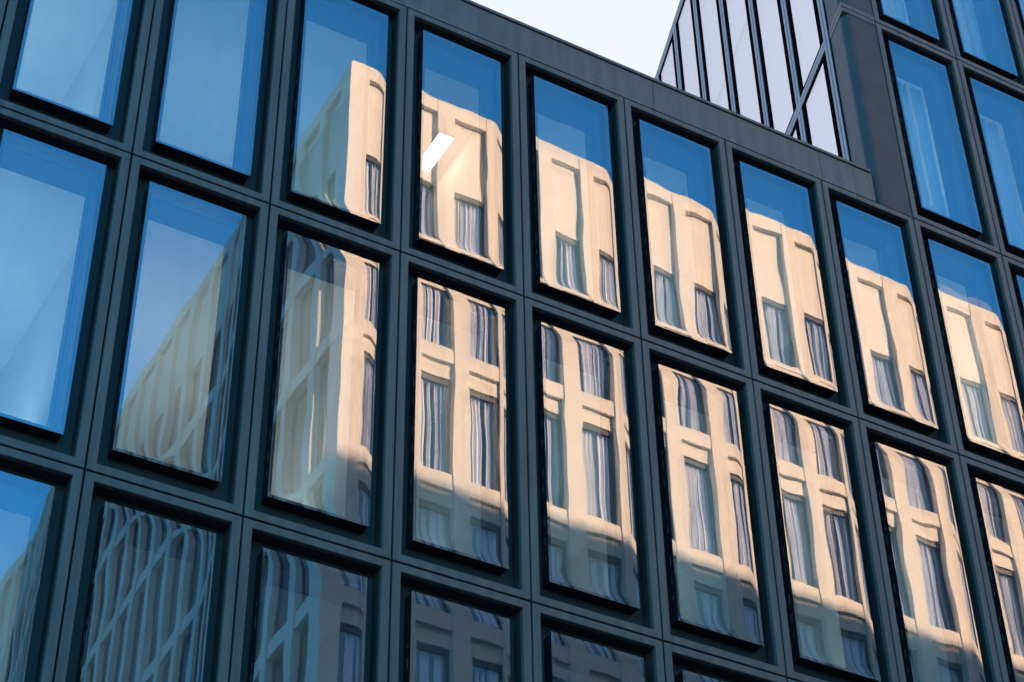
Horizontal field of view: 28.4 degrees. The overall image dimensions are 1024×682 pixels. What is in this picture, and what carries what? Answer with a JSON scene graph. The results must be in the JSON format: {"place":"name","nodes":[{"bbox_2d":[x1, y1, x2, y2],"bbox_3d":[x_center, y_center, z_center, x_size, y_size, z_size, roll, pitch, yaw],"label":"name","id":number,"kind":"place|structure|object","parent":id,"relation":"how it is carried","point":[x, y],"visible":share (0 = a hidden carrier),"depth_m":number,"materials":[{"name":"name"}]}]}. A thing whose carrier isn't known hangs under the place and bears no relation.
{"place":"outdoors","nodes":[
{"label":"outdoors","id":0,"kind":"place"},
{"bbox_2d":[0,0,1023,681],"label":"office building","id":1,"kind":"structure","parent":0,"point":[698,356],"depth_m":20.23,"materials":[{"name":"glass"},{"name":"dark metal"}]},
{"bbox_2d":[0,0,6,29],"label":"window","id":2,"kind":"structure","parent":1,"relation":"in","point":[2,2],"depth_m":18.37,"materials":[{"name":"metal"}]},
{"bbox_2d":[0,445,83,681],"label":"window","id":3,"kind":"structure","parent":1,"relation":"in","point":[45,491],"depth_m":15.46,"materials":[{"name":"metal"}]},
{"bbox_2d":[0,107,130,469],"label":"window","id":4,"kind":"structure","parent":1,"relation":"in","point":[34,149],"depth_m":17.36,"materials":[{"name":"metal"}]},
{"bbox_2d":[0,0,153,153],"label":"window","id":5,"kind":"structure","parent":1,"relation":"in","point":[114,127],"depth_m":18.47,"materials":[{"name":"metal"}]},
{"bbox_2d":[53,471,241,681],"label":"window","id":6,"kind":"structure","parent":1,"relation":"in","point":[207,538],"depth_m":15.94,"materials":[{"name":"metal"}]},
{"bbox_2d":[84,155,268,515],"bbox_3d":[-2.909,0.002,17.441,1.351,3.500,0.470,19,-44,-23],"label":"window","id":7,"kind":"structure","parent":1,"relation":"in","point":[237,222],"depth_m":17.44,"materials":[{"name":"metal"}]},
{"bbox_2d":[131,0,286,203],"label":"window","id":8,"kind":"structure","parent":1,"relation":"in","point":[250,173],"depth_m":19.24,"materials":[{"name":"glass"}]},
{"bbox_2d":[228,518,390,681],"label":"window","id":9,"kind":"structure","parent":1,"relation":"in","point":[359,582],"depth_m":16.55,"materials":[{"name":"metal"}]},
{"bbox_2d":[242,205,399,560],"bbox_3d":[-1.734,0.417,17.964,1.351,3.500,0.470,19,-44,-23],"label":"window","id":10,"kind":"structure","parent":1,"relation":"in","point":[368,269],"depth_m":17.97,"materials":[{"name":"metal"}]},
{"bbox_2d":[269,0,406,250],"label":"window","id":11,"kind":"structure","parent":1,"relation":"in","point":[378,24],"depth_m":20.14,"materials":[{"name":"glass"}]},
{"bbox_2d":[423,130,454,171],"bbox_3d":[-0.879,-2.140,22.857,0.200,0.041,0.620,19,-44,-23],"label":"ceiling light","id":12,"kind":"object","parent":1,"relation":"attached to","point":[437,147],"visible":0.79,"depth_m":22.80,"materials":[{"name":"metal"}]},
{"bbox_2d":[387,562,531,681],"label":"window","id":13,"kind":"structure","parent":1,"relation":"in","point":[500,623],"depth_m":17.15,"materials":[{"name":"metal"}]},
{"bbox_2d":[390,253,529,601],"bbox_3d":[-0.559,0.831,18.487,1.351,3.500,0.470,19,-44,-23],"label":"window","id":14,"kind":"structure","parent":1,"relation":"in","point":[426,289],"depth_m":18.51,"materials":[{"name":"metal"}]},
{"bbox_2d":[399,8,522,295],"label":"window","id":15,"kind":"structure","parent":1,"relation":"in","point":[432,44],"depth_m":20.82,"materials":[{"name":"glass"}]},
{"bbox_2d":[517,54,639,338],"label":"window","id":16,"kind":"structure","parent":1,"relation":"in","point":[544,90],"depth_m":21.35,"materials":[{"name":"glass"}]},
{"bbox_2d":[523,298,661,640],"bbox_3d":[0.616,1.245,19.010,1.351,3.500,0.470,19,-44,-23],"label":"window","id":17,"kind":"structure","parent":1,"relation":"in","point":[612,356],"depth_m":19.04,"materials":[{"name":"metal"}]},
{"bbox_2d":[531,603,664,681],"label":"window","id":18,"kind":"structure","parent":1,"relation":"in","point":[559,639],"depth_m":17.72,"materials":[{"name":"metal"}]},
{"bbox_2d":[623,98,750,378],"bbox_3d":[1.741,-1.028,21.775,1.351,3.500,0.470,19,-44,-23],"label":"window","id":19,"kind":"structure","parent":1,"relation":"in","point":[651,134],"depth_m":21.88,"materials":[{"name":"metal"}]},
{"bbox_2d":[641,340,785,677],"bbox_3d":[1.791,1.659,19.533,1.351,3.500,0.470,19,-44,-23],"label":"window","id":20,"kind":"structure","parent":1,"relation":"in","point":[754,640],"depth_m":19.57,"materials":[{"name":"metal"}]},
{"bbox_2d":[662,642,786,681],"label":"window","id":21,"kind":"structure","parent":1,"relation":"in","point":[681,664],"depth_m":18.16,"materials":[{"name":"metal"}]},
{"bbox_2d":[724,140,856,417],"bbox_3d":[2.916,-0.614,22.298,1.351,3.500,0.470,19,-44,-23],"label":"window","id":22,"kind":"structure","parent":1,"relation":"in","point":[756,177],"depth_m":22.41,"materials":[{"name":"metal"}]},
{"bbox_2d":[752,380,898,681],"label":"window","id":23,"kind":"structure","parent":1,"relation":"in","point":[834,437],"depth_m":20.19,"materials":[{"name":"metal"}]},
{"bbox_2d":[821,180,957,453],"bbox_3d":[4.091,-0.199,22.821,1.351,3.500,0.470,19,-44,-23],"label":"window","id":24,"kind":"structure","parent":1,"relation":"in","point":[851,216],"depth_m":22.93,"materials":[{"name":"metal"}]},
{"bbox_2d":[870,0,955,58],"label":"window","id":25,"kind":"structure","parent":1,"relation":"in","point":[928,26],"depth_m":27.17,"materials":[{"name":"glass"}]},
{"bbox_2d":[858,419,1001,681],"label":"window","id":26,"kind":"structure","parent":1,"relation":"in","point":[936,473],"depth_m":20.90,"materials":[{"name":"metal"}]},
{"bbox_2d":[875,22,999,253],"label":"window","id":27,"kind":"structure","parent":1,"relation":"in","point":[903,57],"depth_m":25.84,"materials":[{"name":"glass"}]},
{"bbox_2d":[913,219,1023,477],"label":"window","id":28,"kind":"structure","parent":1,"relation":"in","point":[977,268],"depth_m":23.61,"materials":[{"name":"metal"}]},
{"bbox_2d":[943,0,1023,89],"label":"window","id":29,"kind":"structure","parent":1,"relation":"in","point":[1001,42],"depth_m":28.09,"materials":[{"name":"glass"}]},
{"bbox_2d":[956,60,1023,263],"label":"window","id":30,"kind":"structure","parent":1,"relation":"in","point":[989,96],"depth_m":26.76,"materials":[{"name":"glass"}]},
{"bbox_2d":[959,455,1023,681],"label":"window","id":31,"kind":"structure","parent":1,"relation":"in","point":[989,490],"depth_m":21.62,"materials":[{"name":"metal"}]},
{"bbox_2d":[1001,255,1023,353],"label":"window","id":32,"kind":"structure","parent":1,"relation":"in","point":[1014,270],"depth_m":24.37,"materials":[{"name":"metal"}]},
{"bbox_2d":[1010,0,1023,52],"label":"window","id":33,"kind":"structure","parent":1,"relation":"in","point":[1017,6],"depth_m":28.50,"materials":[{"name":"metal"}]},
{"bbox_2d":[471,0,679,77],"label":"sky","id":34,"kind":"structure","parent":0,"point":[633,34],"materials":[{"name":"white"}]}
]}

